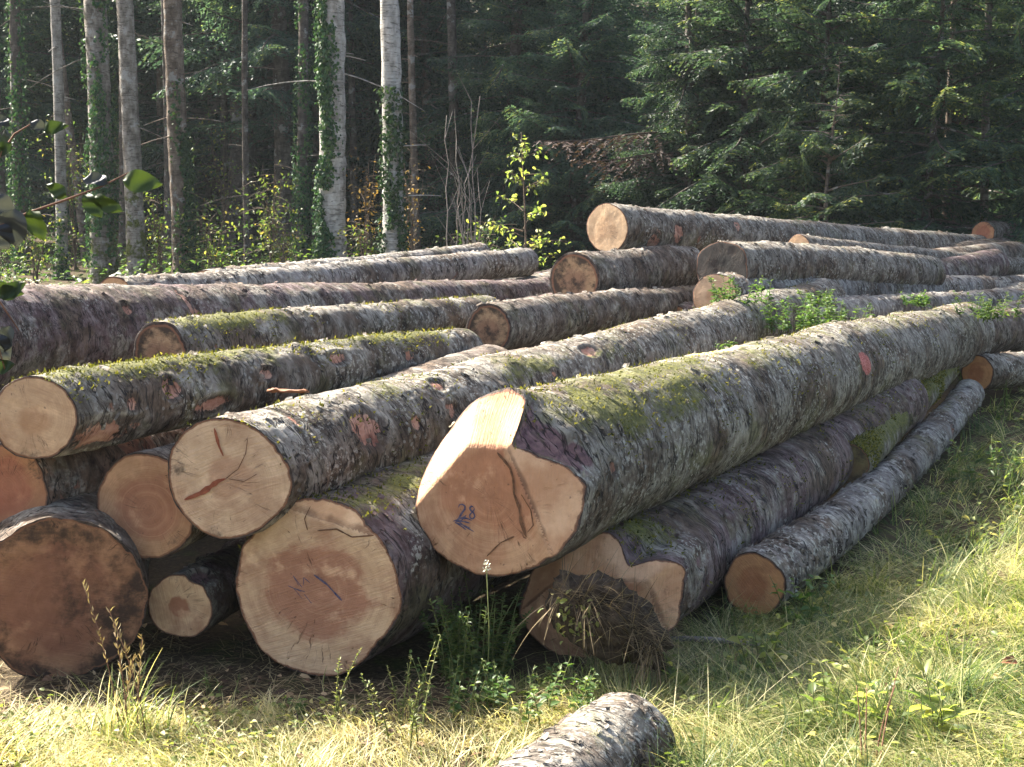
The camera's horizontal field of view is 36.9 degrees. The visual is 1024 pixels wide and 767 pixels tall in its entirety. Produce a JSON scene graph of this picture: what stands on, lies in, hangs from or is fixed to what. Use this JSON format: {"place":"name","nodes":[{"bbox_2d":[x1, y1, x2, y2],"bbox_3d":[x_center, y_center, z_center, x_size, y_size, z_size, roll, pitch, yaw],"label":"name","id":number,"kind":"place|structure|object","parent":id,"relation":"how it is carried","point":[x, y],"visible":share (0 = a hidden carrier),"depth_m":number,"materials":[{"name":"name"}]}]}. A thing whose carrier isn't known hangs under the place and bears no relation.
{"place":"outdoors","nodes":[
{"label":"outdoors","id":0,"kind":"place"},
{"bbox_2d":[0,0,1023,766],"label":"ground","id":1,"kind":"structure","parent":0,"point":[392,658],"depth_m":6.55,"materials":[{"name":"green plant"}]},
{"bbox_2d":[0,0,34,274],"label":"tall fir","id":2,"kind":"object","parent":1,"relation":"on","point":[16,87],"visible":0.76,"depth_m":25.11,"materials":[{"name":"green plant"}]},
{"bbox_2d":[11,204,82,283],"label":"shrub","id":3,"kind":"object","parent":1,"relation":"on","point":[32,247],"visible":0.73,"depth_m":22.87,"materials":[{"name":"green plant"}]},
{"bbox_2d":[0,0,110,197],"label":"fir tree","id":4,"kind":"object","parent":1,"relation":"on","point":[38,48],"visible":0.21,"depth_m":32.41,"materials":[{"name":"green plant"}]},
{"bbox_2d":[0,0,116,244],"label":"fir tree","id":5,"kind":"object","parent":1,"relation":"on","point":[39,165],"visible":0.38,"depth_m":30.62,"materials":[{"name":"green plant"}]},
{"bbox_2d":[36,109,89,269],"bbox_3d":[-7.501,-3.259,25.716,1.109,2.733,1.057,4,7,39],"label":"shrub","id":6,"kind":"object","parent":1,"relation":"on","point":[73,227],"visible":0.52,"depth_m":25.77,"materials":[{"name":"green plant"}]},
{"bbox_2d":[43,0,83,279],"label":"tall fir","id":7,"kind":"object","parent":1,"relation":"on","point":[59,136],"visible":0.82,"depth_m":24.19,"materials":[{"name":"grey plant"}]},
{"bbox_2d":[44,33,89,256],"bbox_3d":[-9.133,-12.779,27.914,2.125,21.017,1.528,-4,7,-35],"label":"tall fir","id":8,"kind":"object","parent":1,"relation":"on","point":[80,213],"visible":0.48,"depth_m":28.68,"materials":[{"name":"grey plant"}]},
{"bbox_2d":[0,491,150,677],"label":"felled log","id":9,"kind":"object","parent":1,"relation":"on","point":[54,554],"visible":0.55,"depth_m":6.12,"materials":[{"name":"brown wood"}]},
{"bbox_2d":[0,427,188,521],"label":"felled log","id":10,"kind":"object","parent":9,"relation":"on","point":[26,483],"visible":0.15,"depth_m":6.18,"materials":[{"name":"brown wood"}]},
{"bbox_2d":[0,325,483,458],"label":"felled log","id":11,"kind":"object","parent":10,"relation":"on","point":[70,410],"visible":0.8,"depth_m":6.54,"materials":[{"name":"grey wood"}]},
{"bbox_2d":[96,344,507,559],"bbox_3d":[-0.803,0.251,7.467,0.456,0.459,3.059,3,11,28],"label":"felled log","id":12,"kind":"object","parent":9,"relation":"on","point":[134,499],"visible":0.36,"depth_m":6.20,"materials":[{"name":"brown wood"}]},
{"bbox_2d":[29,0,124,283],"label":"tall fir","id":13,"kind":"object","parent":1,"relation":"on","point":[100,141],"visible":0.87,"depth_m":23.59,"materials":[{"name":"green plant"}]},
{"bbox_2d":[0,114,162,374],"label":"overhanging branch","id":14,"kind":"object","parent":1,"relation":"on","point":[15,225],"visible":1,"depth_m":2.31,"materials":[{"name":"green plant"}]},
{"bbox_2d":[1,0,187,236],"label":"fir tree","id":15,"kind":"object","parent":1,"relation":"on","point":[67,51],"visible":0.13,"depth_m":32.85,"materials":[{"name":"green plant"}]},
{"bbox_2d":[54,578,209,753],"bbox_3d":[-1.312,0.966,5.392,0.542,0.575,0.626,-3,6,-29],"label":"grass tussock","id":16,"kind":"object","parent":1,"relation":"on","point":[126,718],"depth_m":5.38,"materials":[{"name":"plant"}]},
{"bbox_2d":[116,0,167,275],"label":"tall fir","id":17,"kind":"object","parent":1,"relation":"on","point":[136,251],"visible":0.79,"depth_m":23.15,"materials":[{"name":"grey plant"}]},
{"bbox_2d":[103,0,223,273],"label":"tall fir","id":18,"kind":"object","parent":1,"relation":"on","point":[179,144],"visible":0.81,"depth_m":24.12,"materials":[{"name":"brown plant"}]},
{"bbox_2d":[136,0,219,259],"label":"tall fir","id":19,"kind":"object","parent":1,"relation":"on","point":[166,183],"visible":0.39,"depth_m":28.17,"materials":[{"name":"brown plant"}]},
{"bbox_2d":[147,535,249,636],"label":"felled log","id":20,"kind":"object","parent":1,"relation":"on","point":[198,597],"visible":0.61,"depth_m":6.33,"materials":[{"name":"brown wood"}]},
{"bbox_2d":[173,186,250,268],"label":"shrub","id":21,"kind":"object","parent":1,"relation":"on","point":[221,236],"visible":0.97,"depth_m":23.04,"materials":[{"name":"green plant"}]},
{"bbox_2d":[24,0,409,248],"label":"fir tree","id":22,"kind":"object","parent":1,"relation":"on","point":[148,105],"visible":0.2,"depth_m":31.51,"materials":[{"name":"green plant"}]},
{"bbox_2d":[187,102,262,256],"bbox_3d":[-5.290,-3.798,28.849,1.564,2.831,1.498,1,6,15],"label":"shrub","id":23,"kind":"object","parent":1,"relation":"on","point":[223,205],"visible":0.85,"depth_m":28.66,"materials":[{"name":"green plant"}]},
{"bbox_2d":[200,0,278,264],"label":"tall fir","id":24,"kind":"object","parent":1,"relation":"on","point":[245,166],"visible":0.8,"depth_m":25.68,"materials":[{"name":"brown plant"}]},
{"bbox_2d":[107,0,401,249],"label":"fir tree","id":25,"kind":"object","parent":1,"relation":"on","point":[237,179],"visible":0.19,"depth_m":30.27,"materials":[{"name":"green plant"}]},
{"bbox_2d":[69,4,459,235],"bbox_3d":[-5.188,-12.492,34.339,8.857,18.990,9.388,-4,7,-39],"label":"fir tree","id":26,"kind":"object","parent":1,"relation":"on","point":[259,161],"visible":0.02,"depth_m":32.41,"materials":[{"name":"green plant"}]},
{"bbox_2d":[230,161,304,262],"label":"shrub","id":27,"kind":"object","parent":1,"relation":"on","point":[273,212],"visible":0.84,"depth_m":22.79,"materials":[{"name":"green plant"}]},
{"bbox_2d":[146,0,407,254],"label":"fir tree","id":28,"kind":"object","parent":1,"relation":"on","point":[278,41],"visible":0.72,"depth_m":28.76,"materials":[{"name":"green plant"}]},
{"bbox_2d":[250,212,312,262],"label":"shrub","id":29,"kind":"object","parent":1,"relation":"on","point":[281,253],"visible":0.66,"depth_m":21.82,"materials":[{"name":"green plant"}]},
{"bbox_2d":[0,224,595,284],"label":"undergrowth","id":30,"kind":"object","parent":1,"relation":"on","point":[163,266],"visible":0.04,"depth_m":25.71,"materials":[{"name":"green plant"}]},
{"bbox_2d":[289,0,318,261],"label":"tall fir","id":31,"kind":"object","parent":1,"relation":"on","point":[302,197],"visible":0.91,"depth_m":26.64,"materials":[{"name":"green plant"}]},
{"bbox_2d":[182,0,466,246],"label":"fir tree","id":32,"kind":"object","parent":1,"relation":"on","point":[366,32],"visible":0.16,"depth_m":30.05,"materials":[{"name":"green plant"}]},
{"bbox_2d":[248,0,423,258],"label":"tall fir","id":33,"kind":"object","parent":1,"relation":"on","point":[330,204],"visible":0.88,"depth_m":22.07,"materials":[{"name":"green plant"}]},
{"bbox_2d":[345,0,359,252],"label":"tall fir","id":34,"kind":"object","parent":1,"relation":"on","point":[352,112],"visible":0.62,"depth_m":29.63,"materials":[{"name":"brown plant"}]},
{"bbox_2d":[343,147,382,255],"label":"shrub","id":35,"kind":"object","parent":1,"relation":"on","point":[366,209],"visible":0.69,"depth_m":22.31,"materials":[{"name":"green plant"}]},
{"bbox_2d":[256,1,469,239],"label":"fir tree","id":36,"kind":"object","parent":1,"relation":"on","point":[348,191],"visible":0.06,"depth_m":31.88,"materials":[{"name":"green plant"}]},
{"bbox_2d":[235,450,515,675],"bbox_3d":[0.087,0.519,7.653,0.750,0.748,3.821,3,10,28],"label":"felled log","id":37,"kind":"object","parent":1,"relation":"on","point":[346,571],"visible":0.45,"depth_m":6.09,"materials":[{"name":"brown wood"}]},
{"bbox_2d":[165,278,845,538],"bbox_3d":[0.815,-0.161,9.810,0.559,0.543,8.772,3,8,27],"label":"felled log","id":38,"kind":"object","parent":37,"relation":"on","point":[233,475],"visible":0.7,"depth_m":6.61,"materials":[{"name":"grey wood"}]},
{"bbox_2d":[757,293,821,334],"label":"leafy sprig","id":39,"kind":"object","parent":38,"relation":"on","point":[786,325],"visible":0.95,"depth_m":11.24,"materials":[{"name":"green plant"}]},
{"bbox_2d":[360,634,440,747],"bbox_3d":[-0.399,1.094,5.440,0.293,0.332,0.368,0,5,0],"label":"tall weed","id":40,"kind":"object","parent":1,"relation":"on","point":[414,718],"visible":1,"depth_m":5.50,"materials":[{"name":"green plant"}]},
{"bbox_2d":[373,0,438,254],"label":"tall fir","id":41,"kind":"object","parent":1,"relation":"on","point":[393,195],"visible":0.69,"depth_m":21.13,"materials":[{"name":"grey plant"}]},
{"bbox_2d":[287,0,527,240],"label":"fir tree","id":42,"kind":"object","parent":1,"relation":"on","point":[380,108],"visible":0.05,"depth_m":32.33,"materials":[{"name":"green plant"}]},
{"bbox_2d":[309,0,535,253],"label":"fir tree","id":43,"kind":"object","parent":1,"relation":"on","point":[428,91],"visible":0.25,"depth_m":30.07,"materials":[{"name":"green plant"}]},
{"bbox_2d":[401,0,453,249],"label":"tall fir","id":44,"kind":"object","parent":1,"relation":"on","point":[411,39],"visible":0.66,"depth_m":26.64,"materials":[{"name":"brown plant"}]},
{"bbox_2d":[0,628,859,760],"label":"forest litter","id":45,"kind":"object","parent":1,"relation":"on","point":[176,645],"visible":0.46,"depth_m":5.93,"materials":[{"name":"plant"}]},
{"bbox_2d":[425,0,460,245],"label":"tall fir","id":46,"kind":"object","parent":1,"relation":"on","point":[454,157],"visible":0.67,"depth_m":27.57,"materials":[{"name":"brown plant"}]},
{"bbox_2d":[410,71,497,246],"bbox_3d":[-0.730,-2.572,20.221,1.164,3.151,1.005,0,5,0],"label":"bare shrub","id":47,"kind":"object","parent":1,"relation":"on","point":[462,214],"visible":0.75,"depth_m":20.30,"materials":[{"name":"plant"}]},
{"bbox_2d":[408,649,507,719],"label":"leafy weed","id":48,"kind":"object","parent":1,"relation":"on","point":[455,693],"visible":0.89,"depth_m":5.71,"materials":[{"name":"green plant"}]},
{"bbox_2d":[418,573,533,689],"bbox_3d":[-0.177,0.992,6.126,0.491,0.392,0.453,-5,7,-42],"label":"leafy weed","id":49,"kind":"object","parent":1,"relation":"on","point":[460,643],"visible":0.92,"depth_m":6.09,"materials":[{"name":"green plant"}]},
{"bbox_2d":[371,0,621,257],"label":"fir tree","id":50,"kind":"object","parent":1,"relation":"on","point":[483,78],"visible":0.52,"depth_m":27.29,"materials":[{"name":"green plant"}]},
{"bbox_2d":[0,594,1022,766],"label":"bark chips","id":51,"kind":"object","parent":1,"relation":"on","point":[279,691],"visible":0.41,"depth_m":5.89,"materials":[{"name":"brown wood"}]},
{"bbox_2d":[0,372,1023,766],"bbox_3d":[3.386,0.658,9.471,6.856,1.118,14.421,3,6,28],"label":"grass","id":52,"kind":"structure","parent":1,"relation":"on","point":[732,740],"depth_m":5.76,"materials":[{"name":"green plant"}]},
{"bbox_2d":[466,132,569,265],"bbox_3d":[0.136,-1.696,17.564,1.008,2.317,1.256,4,6,34],"label":"young tree","id":53,"kind":"object","parent":1,"relation":"on","point":[533,213],"visible":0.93,"depth_m":17.41,"materials":[{"name":"green plant"}]},
{"bbox_2d":[479,657,602,729],"bbox_3d":[0.117,1.133,5.724,0.466,0.206,0.483,-2,6,-18],"label":"leafy weed","id":54,"kind":"object","parent":1,"relation":"on","point":[556,692],"visible":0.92,"depth_m":5.68,"materials":[{"name":"green plant"}]},
{"bbox_2d":[442,0,662,256],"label":"fir tree","id":55,"kind":"object","parent":1,"relation":"on","point":[595,57],"visible":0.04,"depth_m":28.65,"materials":[{"name":"green plant"}]},
{"bbox_2d":[472,0,682,268],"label":"fir tree","id":56,"kind":"object","parent":1,"relation":"on","point":[581,79],"visible":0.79,"depth_m":25.85,"materials":[{"name":"green plant"}]},
{"bbox_2d":[494,692,675,766],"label":"felled log","id":57,"kind":"object","parent":1,"relation":"on","point":[616,729],"visible":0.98,"depth_m":4.97,"materials":[{"name":"grey wood"}]},
{"bbox_2d":[529,0,661,211],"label":"fir tree","id":58,"kind":"object","parent":1,"relation":"on","point":[617,98],"visible":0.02,"depth_m":31.56,"materials":[{"name":"green plant"}]},
{"bbox_2d":[517,547,729,696],"bbox_3d":[0.415,0.977,5.936,0.835,0.680,0.562,0,5,0],"label":"turf clod","id":59,"kind":"object","parent":1,"relation":"on","point":[601,616],"visible":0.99,"depth_m":5.93,"materials":[{"name":"plant"}]},
{"bbox_2d":[533,0,782,213],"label":"fir tree","id":60,"kind":"object","parent":1,"relation":"on","point":[658,145],"visible":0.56,"depth_m":23.74,"materials":[{"name":"green plant"}]},
{"bbox_2d":[599,0,793,207],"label":"fir tree","id":61,"kind":"object","parent":1,"relation":"on","point":[669,15],"visible":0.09,"depth_m":27.52,"materials":[{"name":"green plant"}]},
{"bbox_2d":[519,378,927,658],"bbox_3d":[1.565,0.497,8.756,0.702,0.594,5.445,3,10,27],"label":"felled log","id":62,"kind":"object","parent":1,"relation":"on","point":[691,541],"visible":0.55,"depth_m":7.19,"materials":[{"name":"grey wood"}]},
{"bbox_2d":[415,302,995,576],"bbox_3d":[1.923,-0.038,9.791,0.742,0.765,8.581,3,7,28],"label":"felled log","id":63,"kind":"object","parent":62,"relation":"on","point":[520,479],"visible":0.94,"depth_m":6.70,"materials":[{"name":"grey wood"}]},
{"bbox_2d":[952,290,1023,321],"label":"leafy sprig","id":64,"kind":"object","parent":63,"relation":"on","point":[986,314],"visible":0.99,"depth_m":12.52,"materials":[{"name":"green plant"}]},
{"bbox_2d":[984,307,1023,353],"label":"felled log","id":65,"kind":"object","parent":63,"relation":"on","point":[1009,333],"visible":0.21,"depth_m":14.36,"materials":[{"name":"grey wood"}]},
{"bbox_2d":[846,366,959,482],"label":"felled log","id":66,"kind":"object","parent":62,"relation":"on","point":[872,448],"visible":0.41,"depth_m":9.79,"materials":[{"name":"green wood"}]},
{"bbox_2d":[638,0,864,221],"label":"fir tree","id":67,"kind":"object","parent":1,"relation":"on","point":[748,123],"visible":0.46,"depth_m":23.08,"materials":[{"name":"green plant"}]},
{"bbox_2d":[726,613,792,671],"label":"leafy weed","id":68,"kind":"object","parent":1,"relation":"on","point":[772,643],"visible":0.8,"depth_m":6.23,"materials":[{"name":"green plant"}]},
{"bbox_2d":[769,572,834,627],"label":"leafy weed","id":69,"kind":"object","parent":1,"relation":"on","point":[799,594],"visible":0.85,"depth_m":6.92,"materials":[{"name":"green plant"}]},
{"bbox_2d":[727,0,928,227],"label":"fir tree","id":70,"kind":"object","parent":1,"relation":"on","point":[848,70],"visible":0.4,"depth_m":22.04,"materials":[{"name":"green plant"}]},
{"bbox_2d":[724,0,941,215],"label":"fir tree","id":71,"kind":"object","parent":1,"relation":"on","point":[873,45],"visible":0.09,"depth_m":25.46,"materials":[{"name":"green plant"}]},
{"bbox_2d":[772,57,910,228],"bbox_3d":[4.399,-2.519,21.074,2.435,3.924,2.730,-2,6,-23],"label":"fir tree","id":72,"kind":"object","parent":1,"relation":"on","point":[856,200],"visible":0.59,"depth_m":20.98,"materials":[{"name":"green plant"}]},
{"bbox_2d":[788,657,900,749],"bbox_3d":[1.155,1.118,5.372,0.379,0.279,0.389,0,5,0],"label":"leafy weed","id":73,"kind":"object","parent":1,"relation":"on","point":[813,685],"visible":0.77,"depth_m":5.42,"materials":[{"name":"green plant"}]},
{"bbox_2d":[722,379,984,616],"bbox_3d":[2.411,0.543,9.762,0.336,0.415,6.065,3,9,25],"label":"felled log","id":74,"kind":"object","parent":1,"relation":"on","point":[799,549],"visible":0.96,"depth_m":8.23,"materials":[{"name":"grey wood"}]},
{"bbox_2d":[815,84,940,229],"bbox_3d":[5.278,-2.605,22.412,2.457,3.532,2.192,-1,5,-12],"label":"fir tree","id":75,"kind":"object","parent":1,"relation":"on","point":[862,126],"visible":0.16,"depth_m":22.20,"materials":[{"name":"green plant"}]},
{"bbox_2d":[801,0,1023,242],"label":"fir tree","id":76,"kind":"object","parent":1,"relation":"on","point":[916,77],"visible":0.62,"depth_m":21.66,"materials":[{"name":"green plant"}]},
{"bbox_2d":[855,0,1023,221],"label":"fir tree","id":77,"kind":"object","parent":1,"relation":"on","point":[958,189],"visible":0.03,"depth_m":24.83,"materials":[{"name":"green plant"}]},
{"bbox_2d":[901,656,987,745],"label":"leafy weed","id":78,"kind":"object","parent":1,"relation":"on","point":[938,712],"visible":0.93,"depth_m":5.34,"materials":[{"name":"green plant"}]},
{"bbox_2d":[920,0,1023,243],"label":"fir tree","id":79,"kind":"object","parent":1,"relation":"on","point":[1015,97],"visible":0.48,"depth_m":21.44,"materials":[{"name":"green plant"}]},
{"bbox_2d":[942,436,1023,493],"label":"leafy weed","id":80,"kind":"object","parent":1,"relation":"on","point":[992,458],"visible":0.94,"depth_m":9.90,"materials":[{"name":"green plant"}]},
{"bbox_2d":[961,350,1023,390],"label":"felled log","id":81,"kind":"object","parent":1,"relation":"on","point":[986,370],"visible":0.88,"depth_m":13.00,"materials":[{"name":"grey wood"}]},
{"bbox_2d":[985,298,1023,353],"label":"felled log","id":82,"kind":"object","parent":1,"relation":"on","point":[1012,304],"visible":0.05,"depth_m":16.14,"materials":[{"name":"grey wood"}]},
{"bbox_2d":[815,288,1023,324],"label":"felled log","id":83,"kind":"object","parent":82,"relation":"on","point":[884,304],"visible":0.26,"depth_m":14.26,"materials":[{"name":"grey wood"}]},
{"bbox_2d":[1002,280,1023,289],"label":"felled log","id":84,"kind":"object","parent":1,"relation":"on","point":[1018,285],"visible":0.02,"depth_m":18.28,"materials":[{"name":"grey wood"}]},
{"bbox_2d":[693,272,1023,307],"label":"felled log","id":85,"kind":"object","parent":84,"relation":"on","point":[702,294],"visible":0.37,"depth_m":14.45,"materials":[{"name":"grey wood"}]},
{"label":"felled log","id":86,"kind":"object","parent":1,"relation":"on","visible":0},
{"bbox_2d":[197,242,490,272],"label":"felled log","id":87,"kind":"object","parent":86,"relation":"on","point":[475,247],"visible":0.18,"depth_m":14.73,"materials":[{"name":"grey wood"}]},
{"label":"felled log","id":88,"kind":"object","parent":1,"relation":"on","visible":0},
{"bbox_2d":[466,285,695,349],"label":"felled log","id":89,"kind":"object","parent":88,"relation":"on","point":[509,324],"visible":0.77,"depth_m":10.95,"materials":[{"name":"grey wood"}]},
{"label":"felled log","id":90,"kind":"object","parent":1,"relation":"on","visible":0},
{"bbox_2d":[944,235,1018,246],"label":"felled log","id":91,"kind":"object","parent":90,"relation":"on","point":[980,241],"visible":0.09,"depth_m":20.19,"materials":[{"name":"grey wood"}]},
{"bbox_2d":[586,202,986,250],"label":"felled log","id":92,"kind":"object","parent":91,"relation":"on","point":[609,226],"visible":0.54,"depth_m":14.38,"materials":[{"name":"grey wood"}]},
{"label":"felled log","id":93,"kind":"object","parent":90,"relation":"on","visible":0},
{"bbox_2d":[548,244,699,293],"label":"felled log","id":94,"kind":"object","parent":93,"relation":"on","point":[666,266],"visible":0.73,"depth_m":12.47,"materials":[{"name":"grey wood"}]},
{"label":"felled log","id":95,"kind":"object","parent":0,"visible":0},
{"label":"felled log","id":96,"kind":"object","parent":95,"relation":"on","visible":0},
{"bbox_2d":[0,277,551,390],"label":"felled log","id":97,"kind":"object","parent":96,"relation":"on","point":[64,325],"visible":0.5,"depth_m":8.68,"materials":[{"name":"grey wood"}]},
{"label":"felled log","id":98,"kind":"object","parent":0,"visible":0},
{"bbox_2d":[677,249,1008,310],"bbox_3d":[3.647,-0.949,15.818,0.476,0.472,8.016,4,10,36],"label":"felled log","id":99,"kind":"object","parent":98,"relation":"on","point":[991,262],"visible":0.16,"depth_m":18.12,"materials":[{"name":"grey wood"}]},
{"bbox_2d":[696,240,945,285],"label":"felled log","id":100,"kind":"object","parent":99,"relation":"on","point":[782,261],"visible":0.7,"depth_m":13.70,"materials":[{"name":"grey wood"}]},
{"bbox_2d":[935,241,1023,257],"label":"felled log","id":101,"kind":"object","parent":99,"relation":"on","point":[1012,248],"visible":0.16,"depth_m":19.68,"materials":[{"name":"grey wood"}]},
{"bbox_2d":[788,233,1023,274],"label":"felled log","id":102,"kind":"object","parent":101,"relation":"on","point":[1016,265],"visible":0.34,"depth_m":16.67,"materials":[{"name":"grey wood"}]},
{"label":"felled log","id":103,"kind":"object","parent":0,"visible":0},
{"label":"felled log","id":104,"kind":"object","parent":103,"relation":"on","visible":0},
{"bbox_2d":[133,293,496,360],"bbox_3d":[-1.020,-0.355,9.680,0.411,0.394,3.745,3,7,26],"label":"felled log","id":105,"kind":"object","parent":104,"relation":"on","point":[262,327],"visible":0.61,"depth_m":8.88,"materials":[{"name":"grey wood"}]},
{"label":"felled log","id":106,"kind":"object","parent":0,"visible":0},
{"bbox_2d":[514,271,550,279],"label":"felled log","id":107,"kind":"object","parent":106,"relation":"on","point":[544,274],"visible":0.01,"depth_m":15.55,"materials":[{"name":"grey wood"}]},
{"bbox_2d":[100,247,538,284],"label":"felled log","id":108,"kind":"object","parent":107,"relation":"on","point":[517,262],"visible":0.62,"depth_m":12.62,"materials":[{"name":"grey wood"}]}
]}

